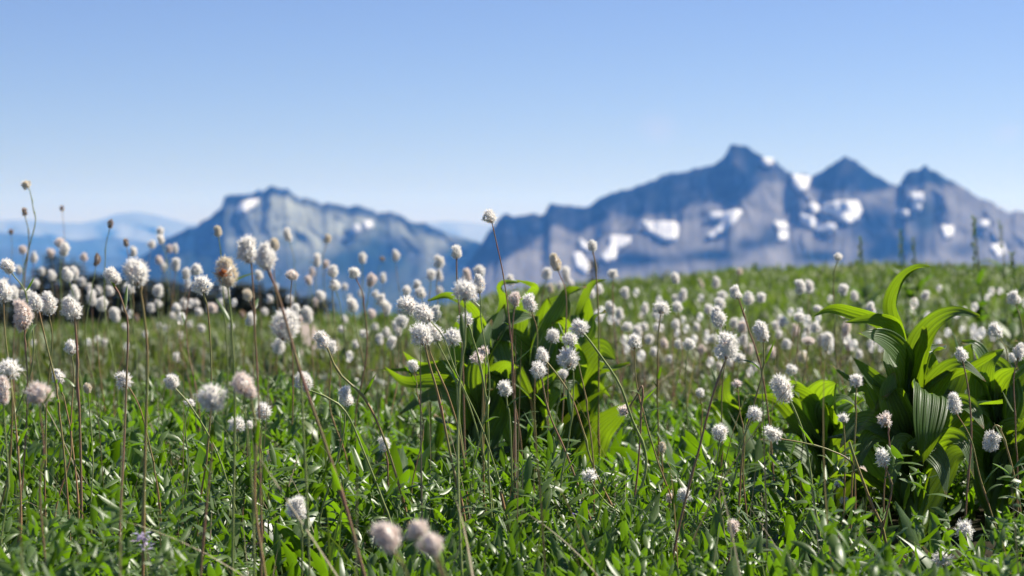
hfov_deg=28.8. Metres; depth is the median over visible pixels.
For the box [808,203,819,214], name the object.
snow patch
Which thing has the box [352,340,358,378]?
bistort flower
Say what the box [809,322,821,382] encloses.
bistort flower
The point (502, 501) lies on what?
bare stalk
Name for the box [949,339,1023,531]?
corn lily
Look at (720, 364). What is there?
bistort flower
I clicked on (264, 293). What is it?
fir tree
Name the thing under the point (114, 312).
bistort flower
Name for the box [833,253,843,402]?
bistort flower
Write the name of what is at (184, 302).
bistort flower
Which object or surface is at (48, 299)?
bistort flower
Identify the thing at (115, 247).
hills
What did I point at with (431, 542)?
bistort flower
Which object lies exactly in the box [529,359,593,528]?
bistort flower
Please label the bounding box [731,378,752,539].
bistort flower
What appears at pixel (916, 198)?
snow patch
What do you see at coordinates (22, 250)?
bistort flower
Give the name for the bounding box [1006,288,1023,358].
bistort flower
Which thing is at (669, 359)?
bistort flower
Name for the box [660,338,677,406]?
bistort flower
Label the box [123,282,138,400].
bistort flower
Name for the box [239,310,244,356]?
bistort flower
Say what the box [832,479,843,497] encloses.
bistort flower
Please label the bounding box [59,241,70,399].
bistort flower
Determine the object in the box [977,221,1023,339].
flower spike
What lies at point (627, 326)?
bistort flower
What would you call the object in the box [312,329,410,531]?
bistort flower
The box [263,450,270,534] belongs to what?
bistort flower
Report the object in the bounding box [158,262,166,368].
bistort flower
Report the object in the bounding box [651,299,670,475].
bistort flower
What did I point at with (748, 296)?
bistort flower
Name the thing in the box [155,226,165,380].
bistort flower
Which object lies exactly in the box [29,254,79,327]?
fir tree
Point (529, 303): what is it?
bistort flower
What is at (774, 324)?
bistort flower
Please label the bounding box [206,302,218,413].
bistort flower
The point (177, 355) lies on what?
bistort flower
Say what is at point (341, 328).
bistort flower
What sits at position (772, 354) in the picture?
bistort flower
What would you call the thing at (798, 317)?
bistort flower
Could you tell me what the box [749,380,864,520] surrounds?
corn lily
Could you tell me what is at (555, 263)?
bistort flower
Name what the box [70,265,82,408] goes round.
bistort flower
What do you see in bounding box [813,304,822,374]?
bistort flower
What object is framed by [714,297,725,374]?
bistort flower
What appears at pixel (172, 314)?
bistort flower
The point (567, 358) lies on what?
bistort flower
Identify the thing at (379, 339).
bistort flower
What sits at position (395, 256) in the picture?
bistort flower
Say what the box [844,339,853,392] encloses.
bistort flower
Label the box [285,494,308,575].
bistort flower
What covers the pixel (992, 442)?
bistort flower
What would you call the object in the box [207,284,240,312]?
fir tree
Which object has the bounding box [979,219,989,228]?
snow patch
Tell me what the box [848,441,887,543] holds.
bare stalk
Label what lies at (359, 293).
bistort flower
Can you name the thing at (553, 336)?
bistort flower
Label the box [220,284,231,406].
bistort flower
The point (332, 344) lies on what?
bistort flower
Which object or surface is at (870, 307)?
bistort flower
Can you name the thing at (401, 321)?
bistort flower
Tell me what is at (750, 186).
mountain range
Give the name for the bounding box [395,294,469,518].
bistort flower
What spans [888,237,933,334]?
flower spike
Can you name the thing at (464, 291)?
bistort flower
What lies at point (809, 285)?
bistort flower
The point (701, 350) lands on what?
bistort flower
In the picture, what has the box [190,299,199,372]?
bistort flower
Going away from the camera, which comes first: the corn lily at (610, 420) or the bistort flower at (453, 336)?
the bistort flower at (453, 336)
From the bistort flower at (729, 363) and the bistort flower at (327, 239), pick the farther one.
the bistort flower at (327, 239)
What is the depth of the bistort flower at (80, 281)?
5.32 m
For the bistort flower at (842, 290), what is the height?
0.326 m
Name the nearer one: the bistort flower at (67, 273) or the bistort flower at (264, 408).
the bistort flower at (264, 408)
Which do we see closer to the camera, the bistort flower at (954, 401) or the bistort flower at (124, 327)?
the bistort flower at (954, 401)
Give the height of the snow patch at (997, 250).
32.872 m
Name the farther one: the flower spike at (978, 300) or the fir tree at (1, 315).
the fir tree at (1, 315)
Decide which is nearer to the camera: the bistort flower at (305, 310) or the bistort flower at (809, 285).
the bistort flower at (305, 310)
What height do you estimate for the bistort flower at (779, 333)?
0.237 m
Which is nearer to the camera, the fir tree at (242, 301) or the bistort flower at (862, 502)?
the bistort flower at (862, 502)
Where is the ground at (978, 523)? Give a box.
[0,265,1023,575]
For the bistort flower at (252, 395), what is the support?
on the ground at (978, 523)
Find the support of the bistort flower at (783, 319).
on the ground at (978, 523)
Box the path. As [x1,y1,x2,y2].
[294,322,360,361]
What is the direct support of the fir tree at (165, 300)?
on the ground at (978, 523)
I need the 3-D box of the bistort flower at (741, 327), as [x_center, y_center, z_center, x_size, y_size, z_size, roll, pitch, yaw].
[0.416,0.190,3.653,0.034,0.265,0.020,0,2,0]
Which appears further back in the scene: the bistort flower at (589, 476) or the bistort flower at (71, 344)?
the bistort flower at (71, 344)
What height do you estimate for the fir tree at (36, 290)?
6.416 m
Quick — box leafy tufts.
[0,369,1023,575]
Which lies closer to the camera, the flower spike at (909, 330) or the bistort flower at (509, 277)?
the bistort flower at (509, 277)
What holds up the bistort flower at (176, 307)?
on the ground at (978, 523)
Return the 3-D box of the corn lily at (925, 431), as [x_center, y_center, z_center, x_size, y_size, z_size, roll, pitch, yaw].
[0.460,0.141,2.318,0.225,0.339,0.191,0,2,0]
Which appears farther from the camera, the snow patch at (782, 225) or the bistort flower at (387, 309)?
the snow patch at (782, 225)
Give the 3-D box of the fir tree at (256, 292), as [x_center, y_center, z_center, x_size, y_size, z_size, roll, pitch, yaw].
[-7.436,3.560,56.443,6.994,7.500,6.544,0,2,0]
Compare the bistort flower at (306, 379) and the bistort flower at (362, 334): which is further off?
the bistort flower at (362, 334)
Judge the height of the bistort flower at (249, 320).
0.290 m
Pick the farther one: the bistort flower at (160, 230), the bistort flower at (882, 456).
the bistort flower at (160, 230)
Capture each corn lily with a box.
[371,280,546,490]
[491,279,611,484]
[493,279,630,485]
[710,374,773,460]
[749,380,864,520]
[810,264,1002,549]
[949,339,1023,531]
[1005,339,1023,370]
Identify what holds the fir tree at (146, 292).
on the ground at (978, 523)
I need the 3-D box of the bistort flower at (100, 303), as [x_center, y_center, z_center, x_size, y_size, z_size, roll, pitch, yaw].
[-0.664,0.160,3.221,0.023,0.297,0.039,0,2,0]
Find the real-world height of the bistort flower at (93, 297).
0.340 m
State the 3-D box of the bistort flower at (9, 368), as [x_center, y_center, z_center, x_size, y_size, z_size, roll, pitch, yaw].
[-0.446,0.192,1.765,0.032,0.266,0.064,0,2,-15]
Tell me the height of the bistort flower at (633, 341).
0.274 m
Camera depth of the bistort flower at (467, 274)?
3.94 m
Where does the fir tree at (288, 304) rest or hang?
on the ground at (978, 523)
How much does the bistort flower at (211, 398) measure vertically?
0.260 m
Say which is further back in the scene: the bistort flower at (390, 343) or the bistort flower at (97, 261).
the bistort flower at (390, 343)
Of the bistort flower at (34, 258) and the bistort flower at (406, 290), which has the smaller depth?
the bistort flower at (406, 290)
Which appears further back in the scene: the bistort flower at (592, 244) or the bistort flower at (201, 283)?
the bistort flower at (592, 244)
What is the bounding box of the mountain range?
[448,144,1023,304]
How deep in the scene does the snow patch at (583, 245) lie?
4343.32 m
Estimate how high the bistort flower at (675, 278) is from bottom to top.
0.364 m
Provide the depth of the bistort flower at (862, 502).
2.46 m
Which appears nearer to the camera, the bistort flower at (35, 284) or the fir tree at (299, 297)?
the bistort flower at (35, 284)
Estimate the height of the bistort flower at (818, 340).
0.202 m
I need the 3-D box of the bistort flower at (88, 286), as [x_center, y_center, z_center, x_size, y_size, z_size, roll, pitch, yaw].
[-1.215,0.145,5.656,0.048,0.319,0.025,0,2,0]
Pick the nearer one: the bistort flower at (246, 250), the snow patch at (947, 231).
the bistort flower at (246, 250)
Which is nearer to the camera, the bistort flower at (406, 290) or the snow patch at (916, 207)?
the bistort flower at (406, 290)
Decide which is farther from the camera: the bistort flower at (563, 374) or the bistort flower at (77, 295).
the bistort flower at (77, 295)
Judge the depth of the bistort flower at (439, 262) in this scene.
3.51 m
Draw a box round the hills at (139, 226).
[0,212,493,243]
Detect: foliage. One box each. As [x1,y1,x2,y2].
[0,308,1023,418]
[0,364,1023,575]
[16,353,1023,575]
[20,411,1020,575]
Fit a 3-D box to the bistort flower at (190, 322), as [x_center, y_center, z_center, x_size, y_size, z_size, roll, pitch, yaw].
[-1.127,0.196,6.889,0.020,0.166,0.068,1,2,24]
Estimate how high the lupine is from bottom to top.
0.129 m
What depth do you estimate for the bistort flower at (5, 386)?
1.70 m
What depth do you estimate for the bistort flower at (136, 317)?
6.44 m
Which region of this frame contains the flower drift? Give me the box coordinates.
[30,285,1023,411]
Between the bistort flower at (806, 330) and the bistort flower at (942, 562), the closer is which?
the bistort flower at (942, 562)
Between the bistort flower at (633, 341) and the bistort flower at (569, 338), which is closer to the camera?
the bistort flower at (569, 338)
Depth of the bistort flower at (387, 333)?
3.94 m
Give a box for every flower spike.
[835,235,887,361]
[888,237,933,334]
[897,230,936,338]
[969,214,990,342]
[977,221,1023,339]
[984,251,1023,359]
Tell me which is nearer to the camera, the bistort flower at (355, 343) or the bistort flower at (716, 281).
the bistort flower at (716, 281)
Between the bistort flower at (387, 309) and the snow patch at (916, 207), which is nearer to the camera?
the bistort flower at (387, 309)
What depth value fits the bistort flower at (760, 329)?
2.15 m
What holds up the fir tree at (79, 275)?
on the ground at (978, 523)
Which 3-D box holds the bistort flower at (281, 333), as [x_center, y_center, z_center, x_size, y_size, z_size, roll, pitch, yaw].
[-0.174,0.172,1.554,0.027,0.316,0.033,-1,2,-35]
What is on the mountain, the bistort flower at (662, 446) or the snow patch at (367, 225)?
the snow patch at (367, 225)
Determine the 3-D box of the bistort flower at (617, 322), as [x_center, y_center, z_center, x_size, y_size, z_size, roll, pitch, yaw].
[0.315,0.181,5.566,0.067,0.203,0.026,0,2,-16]
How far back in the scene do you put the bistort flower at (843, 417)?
2.20 m
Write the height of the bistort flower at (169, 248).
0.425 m
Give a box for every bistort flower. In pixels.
[0,257,34,545]
[0,277,28,554]
[0,357,25,510]
[0,374,11,546]
[2,229,12,383]
[10,285,18,406]
[11,298,36,542]
[15,245,26,396]
[15,265,22,383]
[18,180,35,422]
[19,288,44,411]
[21,207,32,431]
[25,380,55,575]
[28,290,71,547]
[29,251,39,363]
[32,279,40,374]
[34,267,44,374]
[40,290,57,516]
[46,248,62,382]
[47,269,56,405]
[51,368,73,517]
[54,237,69,400]
[56,205,63,391]
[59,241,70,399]
[60,293,82,568]
[62,265,84,430]
[63,339,79,555]
[69,284,80,399]
[70,252,88,397]
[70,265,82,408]
[78,277,93,389]
[81,283,91,371]
[83,382,93,533]
[85,252,100,417]
[86,289,97,393]
[95,286,107,363]
[95,296,107,414]
[99,285,113,398]
[101,339,107,379]
[103,265,128,540]
[104,219,118,418]
[109,306,123,411]
[110,276,120,393]
[113,238,133,416]
[113,370,160,535]
[121,255,158,575]
[121,324,132,351]
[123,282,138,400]
[129,245,137,397]
[134,314,138,349]
[145,240,164,382]
[147,303,154,390]
[152,284,170,410]
[154,299,162,383]
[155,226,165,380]
[155,255,175,395]
[156,234,168,406]
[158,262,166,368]
[163,374,245,564]
[165,243,177,360]
[166,245,181,355]
[168,257,180,394]
[168,312,179,394]
[171,302,181,402]
[173,298,186,367]
[173,352,180,380]
[180,268,191,404]
[180,279,190,386]
[181,262,203,432]
[181,398,203,546]
[187,321,192,342]
[188,275,213,535]
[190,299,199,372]
[194,381,228,575]
[195,308,204,382]
[198,324,204,381]
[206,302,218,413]
[212,254,257,575]
[213,225,228,421]
[216,415,244,554]
[217,299,222,369]
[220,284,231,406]
[229,370,255,575]
[231,233,262,575]
[237,419,253,521]
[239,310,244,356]
[242,288,253,387]
[242,311,256,413]
[244,384,266,575]
[253,241,365,575]
[255,269,265,395]
[255,401,271,555]
[261,307,269,350]
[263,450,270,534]
[267,294,272,373]
[268,307,310,575]
[270,237,279,401]
[270,338,285,407]
[282,227,311,405]
[283,294,293,380]
[285,269,299,425]
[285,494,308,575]
[291,303,299,411]
[294,370,392,531]
[297,315,302,371]
[300,305,315,421]
[301,275,312,369]
[308,267,315,325]
[309,298,317,371]
[311,385,354,567]
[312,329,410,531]
[313,252,329,388]
[316,289,333,394]
[317,234,330,379]
[322,260,333,380]
[326,340,348,468]
[327,264,340,387]
[328,279,345,406]
[338,325,349,367]
[341,283,354,338]
[341,315,349,347]
[346,297,367,435]
[348,267,367,442]
[350,329,368,412]
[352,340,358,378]
[358,251,371,397]
[358,290,366,320]
[364,271,377,404]
[366,322,377,385]
[368,309,375,403]
[369,520,434,575]
[370,290,378,386]
[370,333,382,391]
[371,273,386,355]
[371,335,396,426]
[375,256,384,351]
[375,292,387,406]
[378,436,390,520]
[381,326,391,388]
[382,299,392,404]
[388,314,408,432]
[392,249,400,383]
[392,320,404,404]
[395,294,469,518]
[400,284,411,402]
[401,279,420,401]
[404,359,423,501]
[404,518,466,575]
[409,320,465,521]
[412,302,514,529]
[415,286,427,409]
[415,530,444,575]
[426,268,436,358]
[426,322,494,518]
[427,304,442,467]
[433,254,446,411]
[436,269,447,329]
[437,286,446,337]
[441,277,479,575]
[442,326,482,486]
[451,244,465,458]
[456,311,492,529]
[462,267,471,281]
[466,350,485,513]
[470,273,495,518]
[473,264,486,306]
[477,345,489,512]
[481,209,532,510]
[496,380,532,513]
[506,273,515,309]
[508,290,537,488]
[521,292,537,519]
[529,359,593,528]
[535,327,559,428]
[535,346,622,520]
[539,267,552,307]
[546,283,553,296]
[549,252,566,446]
[552,368,570,471]
[555,281,562,294]
[555,347,579,528]
[561,265,570,314]
[561,332,594,515]
[566,278,577,302]
[568,318,648,512]
[580,467,619,513]
[587,239,599,465]
[589,289,595,312]
[594,283,603,306]
[594,310,604,407]
[604,300,616,406]
[607,268,622,402]
[614,318,628,354]
[615,307,624,402]
[616,385,665,496]
[620,286,628,380]
[620,321,633,413]
[626,331,681,550]
[627,325,641,401]
[638,302,648,388]
[640,322,652,394]
[641,333,654,393]
[650,346,656,377]
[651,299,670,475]
[651,312,665,356]
[653,323,660,382]
[658,441,666,502]
[659,493,671,535]
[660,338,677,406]
[664,338,681,400]
[665,354,673,379]
[665,487,693,548]
[666,301,682,429]
[670,294,678,369]
[671,272,681,405]
[671,319,680,406]
[672,330,739,560]
[673,288,687,380]
[679,423,728,547]
[682,337,695,431]
[693,387,704,486]
[694,322,706,377]
[697,277,709,327]
[697,344,706,402]
[703,304,712,406]
[708,304,726,488]
[708,333,720,383]
[711,275,720,361]
[713,290,726,387]
[713,362,722,384]
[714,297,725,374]
[721,405,766,512]
[726,358,735,377]
[726,518,739,564]
[729,317,738,387]
[730,284,775,493]
[731,267,741,370]
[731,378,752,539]
[732,353,745,394]
[733,320,746,381]
[736,320,774,556]
[737,333,748,377]
[740,291,753,391]
[743,343,753,392]
[748,292,766,391]
[750,361,758,383]
[764,424,855,551]
[767,345,775,373]
[769,373,825,548]
[771,320,780,373]
[775,329,781,375]
[778,315,789,377]
[781,339,793,380]
[786,312,805,436]
[786,363,803,498]
[791,323,798,378]
[794,279,810,384]
[797,352,808,386]
[801,336,815,384]
[803,324,810,334]
[804,278,814,380]
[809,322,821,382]
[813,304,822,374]
[817,333,823,374]
[820,496,847,519]
[821,331,833,379]
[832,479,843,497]
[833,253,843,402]
[834,282,848,392]
[835,412,850,524]
[840,323,850,393]
[843,290,858,388]
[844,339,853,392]
[849,374,862,545]
[855,348,862,371]
[860,465,866,515]
[866,301,876,368]
[867,339,875,369]
[871,446,892,562]
[876,411,893,520]
[919,290,929,321]
[931,550,954,568]
[947,391,1002,528]
[953,333,971,560]
[954,518,980,574]
[982,423,1021,566]
[987,322,1007,360]
[1002,342,1023,511]
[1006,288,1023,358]
[1008,352,1017,370]
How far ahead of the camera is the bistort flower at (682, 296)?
4.30 m
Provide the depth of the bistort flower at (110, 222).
3.20 m
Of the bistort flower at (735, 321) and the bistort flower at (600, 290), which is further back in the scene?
the bistort flower at (735, 321)
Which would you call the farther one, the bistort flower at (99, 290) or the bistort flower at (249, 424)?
the bistort flower at (99, 290)
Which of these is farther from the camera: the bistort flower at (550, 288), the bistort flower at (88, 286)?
the bistort flower at (550, 288)
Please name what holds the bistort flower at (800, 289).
on the ground at (978, 523)
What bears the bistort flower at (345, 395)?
on the ground at (978, 523)
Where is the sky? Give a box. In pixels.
[0,0,1023,224]
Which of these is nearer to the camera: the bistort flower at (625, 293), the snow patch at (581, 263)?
the bistort flower at (625, 293)
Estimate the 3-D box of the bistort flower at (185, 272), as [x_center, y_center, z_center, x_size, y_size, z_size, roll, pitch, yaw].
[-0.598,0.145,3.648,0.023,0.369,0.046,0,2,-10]
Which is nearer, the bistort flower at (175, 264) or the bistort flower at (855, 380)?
the bistort flower at (855, 380)
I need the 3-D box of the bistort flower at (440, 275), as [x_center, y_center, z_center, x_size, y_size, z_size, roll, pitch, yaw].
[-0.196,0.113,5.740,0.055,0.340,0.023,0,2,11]
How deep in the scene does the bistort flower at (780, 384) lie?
2.08 m
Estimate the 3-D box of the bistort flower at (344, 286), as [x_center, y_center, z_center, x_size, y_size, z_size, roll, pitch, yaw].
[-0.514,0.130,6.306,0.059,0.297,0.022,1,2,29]
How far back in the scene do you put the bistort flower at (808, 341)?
3.22 m
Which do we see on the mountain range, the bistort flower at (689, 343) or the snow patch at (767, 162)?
the snow patch at (767, 162)
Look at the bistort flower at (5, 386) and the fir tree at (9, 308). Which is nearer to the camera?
the bistort flower at (5, 386)
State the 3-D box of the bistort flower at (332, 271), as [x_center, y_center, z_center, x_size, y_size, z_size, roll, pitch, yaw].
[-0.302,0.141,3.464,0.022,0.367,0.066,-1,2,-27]
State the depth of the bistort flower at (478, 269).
3.64 m
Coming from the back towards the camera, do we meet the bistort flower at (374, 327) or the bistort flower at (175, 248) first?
the bistort flower at (175, 248)
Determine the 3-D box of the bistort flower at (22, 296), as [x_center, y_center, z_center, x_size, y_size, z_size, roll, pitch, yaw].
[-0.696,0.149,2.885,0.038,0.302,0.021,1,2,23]
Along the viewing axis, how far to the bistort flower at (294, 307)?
3.42 m
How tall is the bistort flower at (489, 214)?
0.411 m
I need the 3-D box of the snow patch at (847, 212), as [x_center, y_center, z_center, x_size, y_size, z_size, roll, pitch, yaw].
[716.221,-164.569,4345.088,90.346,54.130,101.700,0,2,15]
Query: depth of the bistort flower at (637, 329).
4.03 m
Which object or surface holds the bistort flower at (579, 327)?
on the ground at (978, 523)
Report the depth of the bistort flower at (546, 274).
3.83 m
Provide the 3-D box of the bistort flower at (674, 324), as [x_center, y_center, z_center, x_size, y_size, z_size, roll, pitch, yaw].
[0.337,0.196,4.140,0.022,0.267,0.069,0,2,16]
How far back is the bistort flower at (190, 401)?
2.10 m
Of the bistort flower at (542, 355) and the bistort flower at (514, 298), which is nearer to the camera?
the bistort flower at (542, 355)
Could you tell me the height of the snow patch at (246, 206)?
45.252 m
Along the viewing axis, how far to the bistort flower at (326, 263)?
5.46 m
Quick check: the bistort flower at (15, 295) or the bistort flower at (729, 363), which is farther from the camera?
the bistort flower at (729, 363)
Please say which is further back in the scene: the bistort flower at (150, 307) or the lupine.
the bistort flower at (150, 307)
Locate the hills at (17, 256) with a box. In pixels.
[0,248,138,290]
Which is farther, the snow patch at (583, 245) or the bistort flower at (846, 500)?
the snow patch at (583, 245)
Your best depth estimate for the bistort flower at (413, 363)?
2.35 m
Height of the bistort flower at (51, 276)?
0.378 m
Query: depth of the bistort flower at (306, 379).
2.00 m
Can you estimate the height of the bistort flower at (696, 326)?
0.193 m
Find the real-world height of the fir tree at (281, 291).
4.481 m
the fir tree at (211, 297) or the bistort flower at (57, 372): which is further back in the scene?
the fir tree at (211, 297)
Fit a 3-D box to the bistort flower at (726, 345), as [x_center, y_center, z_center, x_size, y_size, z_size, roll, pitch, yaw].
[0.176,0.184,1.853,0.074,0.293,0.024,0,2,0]
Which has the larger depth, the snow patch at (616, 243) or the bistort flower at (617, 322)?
the snow patch at (616, 243)
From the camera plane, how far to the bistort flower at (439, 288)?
5.81 m
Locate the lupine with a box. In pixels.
[131,532,152,575]
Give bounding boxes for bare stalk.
[499,491,518,530]
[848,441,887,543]
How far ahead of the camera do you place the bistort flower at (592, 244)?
2.80 m
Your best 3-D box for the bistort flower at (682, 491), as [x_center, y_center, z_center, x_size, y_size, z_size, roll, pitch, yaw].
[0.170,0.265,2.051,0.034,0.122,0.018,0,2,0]
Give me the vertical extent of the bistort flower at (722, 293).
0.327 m
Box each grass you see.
[0,309,1023,575]
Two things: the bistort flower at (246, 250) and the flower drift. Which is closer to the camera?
the bistort flower at (246, 250)
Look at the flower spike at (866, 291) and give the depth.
6.00 m
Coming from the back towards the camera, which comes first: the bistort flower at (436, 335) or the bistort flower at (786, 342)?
the bistort flower at (786, 342)
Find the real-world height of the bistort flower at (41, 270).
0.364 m
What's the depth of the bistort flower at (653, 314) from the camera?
6.37 m
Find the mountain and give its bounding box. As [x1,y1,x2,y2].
[8,185,480,318]
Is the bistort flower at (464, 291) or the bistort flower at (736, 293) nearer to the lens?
the bistort flower at (464, 291)
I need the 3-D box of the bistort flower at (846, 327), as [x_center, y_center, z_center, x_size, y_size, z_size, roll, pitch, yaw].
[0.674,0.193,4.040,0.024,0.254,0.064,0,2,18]
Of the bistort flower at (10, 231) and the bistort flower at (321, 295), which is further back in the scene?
the bistort flower at (10, 231)
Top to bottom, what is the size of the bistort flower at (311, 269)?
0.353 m
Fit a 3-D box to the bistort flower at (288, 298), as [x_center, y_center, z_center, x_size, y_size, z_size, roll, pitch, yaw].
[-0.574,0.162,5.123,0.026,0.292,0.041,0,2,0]
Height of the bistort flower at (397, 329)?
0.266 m
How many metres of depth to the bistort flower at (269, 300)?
5.50 m
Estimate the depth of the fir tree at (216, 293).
57.83 m
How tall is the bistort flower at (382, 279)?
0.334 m
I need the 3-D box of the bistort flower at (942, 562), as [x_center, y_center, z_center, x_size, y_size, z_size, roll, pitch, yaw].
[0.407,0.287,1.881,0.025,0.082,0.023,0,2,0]
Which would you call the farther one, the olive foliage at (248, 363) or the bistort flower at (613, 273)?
the olive foliage at (248, 363)
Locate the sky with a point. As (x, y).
(420, 111)
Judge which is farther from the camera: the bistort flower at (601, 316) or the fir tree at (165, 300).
the fir tree at (165, 300)
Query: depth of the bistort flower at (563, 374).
2.50 m
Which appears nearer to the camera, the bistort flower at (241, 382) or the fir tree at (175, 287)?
the bistort flower at (241, 382)
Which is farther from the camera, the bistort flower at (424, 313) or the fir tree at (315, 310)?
the fir tree at (315, 310)
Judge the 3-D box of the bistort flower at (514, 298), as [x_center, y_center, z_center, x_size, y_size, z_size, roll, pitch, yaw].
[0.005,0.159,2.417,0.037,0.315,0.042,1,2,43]
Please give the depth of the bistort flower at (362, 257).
4.52 m
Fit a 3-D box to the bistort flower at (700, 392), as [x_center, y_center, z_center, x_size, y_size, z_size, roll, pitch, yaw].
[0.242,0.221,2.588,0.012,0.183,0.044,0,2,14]
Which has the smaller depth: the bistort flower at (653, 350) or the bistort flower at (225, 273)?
the bistort flower at (225, 273)
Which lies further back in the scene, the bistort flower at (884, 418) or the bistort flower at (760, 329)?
the bistort flower at (760, 329)
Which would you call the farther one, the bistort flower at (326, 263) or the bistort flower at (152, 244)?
the bistort flower at (326, 263)
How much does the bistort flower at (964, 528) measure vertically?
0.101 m
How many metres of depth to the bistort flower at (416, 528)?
1.18 m
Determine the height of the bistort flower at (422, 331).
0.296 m
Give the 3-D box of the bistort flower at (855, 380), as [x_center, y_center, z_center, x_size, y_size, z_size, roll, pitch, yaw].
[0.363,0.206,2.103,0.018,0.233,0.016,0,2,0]
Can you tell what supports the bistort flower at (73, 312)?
on the ground at (978, 523)
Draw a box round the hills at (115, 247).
[0,233,156,257]
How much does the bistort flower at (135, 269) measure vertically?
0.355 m
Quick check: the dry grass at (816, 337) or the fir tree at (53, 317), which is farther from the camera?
the fir tree at (53, 317)
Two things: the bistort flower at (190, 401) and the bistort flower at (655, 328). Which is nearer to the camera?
the bistort flower at (190, 401)
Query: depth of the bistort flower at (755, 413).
2.05 m
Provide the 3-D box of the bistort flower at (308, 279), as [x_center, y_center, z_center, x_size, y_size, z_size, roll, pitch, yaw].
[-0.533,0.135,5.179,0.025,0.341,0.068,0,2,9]
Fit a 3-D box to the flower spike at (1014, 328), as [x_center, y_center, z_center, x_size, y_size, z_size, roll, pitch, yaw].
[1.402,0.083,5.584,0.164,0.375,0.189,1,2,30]
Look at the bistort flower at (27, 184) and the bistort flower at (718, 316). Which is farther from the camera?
the bistort flower at (27, 184)
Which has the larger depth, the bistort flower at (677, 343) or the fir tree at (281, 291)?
the fir tree at (281, 291)
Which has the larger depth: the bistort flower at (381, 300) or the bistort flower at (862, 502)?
the bistort flower at (381, 300)
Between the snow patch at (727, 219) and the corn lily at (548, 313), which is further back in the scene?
the snow patch at (727, 219)
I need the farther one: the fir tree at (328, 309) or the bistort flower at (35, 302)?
the fir tree at (328, 309)
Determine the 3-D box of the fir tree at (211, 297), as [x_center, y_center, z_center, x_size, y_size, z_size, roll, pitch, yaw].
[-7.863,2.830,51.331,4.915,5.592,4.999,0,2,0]
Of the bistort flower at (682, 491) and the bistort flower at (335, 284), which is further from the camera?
the bistort flower at (335, 284)
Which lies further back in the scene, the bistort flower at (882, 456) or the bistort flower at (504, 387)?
the bistort flower at (504, 387)
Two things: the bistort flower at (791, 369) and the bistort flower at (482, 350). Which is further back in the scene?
the bistort flower at (791, 369)
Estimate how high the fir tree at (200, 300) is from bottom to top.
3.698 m
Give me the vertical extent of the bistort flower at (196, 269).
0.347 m
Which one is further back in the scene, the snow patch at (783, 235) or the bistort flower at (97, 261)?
the snow patch at (783, 235)
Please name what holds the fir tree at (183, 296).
on the ground at (978, 523)
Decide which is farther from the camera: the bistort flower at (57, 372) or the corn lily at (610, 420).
the corn lily at (610, 420)
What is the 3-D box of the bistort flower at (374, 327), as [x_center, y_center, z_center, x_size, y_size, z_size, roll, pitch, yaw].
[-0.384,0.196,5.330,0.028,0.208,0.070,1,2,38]
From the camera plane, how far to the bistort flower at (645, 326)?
4.89 m
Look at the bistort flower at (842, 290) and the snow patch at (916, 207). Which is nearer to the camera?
the bistort flower at (842, 290)
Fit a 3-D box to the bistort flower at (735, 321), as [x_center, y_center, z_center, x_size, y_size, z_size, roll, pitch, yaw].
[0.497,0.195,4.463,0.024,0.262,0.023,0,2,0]
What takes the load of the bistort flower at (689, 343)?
on the ground at (978, 523)
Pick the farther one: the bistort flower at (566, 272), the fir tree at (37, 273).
the fir tree at (37, 273)
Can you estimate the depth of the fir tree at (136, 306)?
47.90 m
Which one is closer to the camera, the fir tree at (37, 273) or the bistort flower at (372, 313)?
the bistort flower at (372, 313)
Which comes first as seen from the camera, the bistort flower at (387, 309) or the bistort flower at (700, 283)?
the bistort flower at (387, 309)
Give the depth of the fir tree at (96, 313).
49.90 m
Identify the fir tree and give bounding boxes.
[0,300,16,330]
[0,302,7,328]
[1,298,19,325]
[6,288,33,331]
[13,266,55,318]
[15,274,48,329]
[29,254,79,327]
[42,257,89,326]
[54,257,90,325]
[69,266,101,319]
[69,271,111,326]
[80,280,128,323]
[84,277,126,319]
[107,286,149,324]
[112,282,156,322]
[124,280,158,319]
[140,276,189,319]
[148,282,195,321]
[166,288,196,314]
[171,288,208,308]
[184,289,210,320]
[184,294,222,319]
[200,288,236,317]
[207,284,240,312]
[224,280,261,318]
[225,282,271,318]
[244,283,282,315]
[261,286,293,318]
[268,294,303,319]
[283,291,310,310]
[301,293,327,318]
[309,299,341,314]
[587,258,598,281]
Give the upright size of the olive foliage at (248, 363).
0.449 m
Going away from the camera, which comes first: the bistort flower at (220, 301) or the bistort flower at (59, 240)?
the bistort flower at (59, 240)
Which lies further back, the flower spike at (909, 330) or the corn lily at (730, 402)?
the flower spike at (909, 330)
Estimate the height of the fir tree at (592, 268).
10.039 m
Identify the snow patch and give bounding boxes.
[235,199,258,214]
[352,224,361,232]
[363,220,372,229]
[573,252,590,273]
[578,238,588,251]
[600,235,630,262]
[641,220,678,241]
[707,210,741,238]
[761,158,773,166]
[773,221,787,229]
[778,230,787,240]
[791,175,810,192]
[800,213,835,232]
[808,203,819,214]
[821,200,861,224]
[897,209,908,217]
[908,192,923,203]
[912,204,921,211]
[941,225,953,238]
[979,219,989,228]
[991,242,1005,256]
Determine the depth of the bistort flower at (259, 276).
4.40 m
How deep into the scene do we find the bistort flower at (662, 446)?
2.30 m
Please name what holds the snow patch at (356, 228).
on the mountain
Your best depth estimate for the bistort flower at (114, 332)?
4.93 m

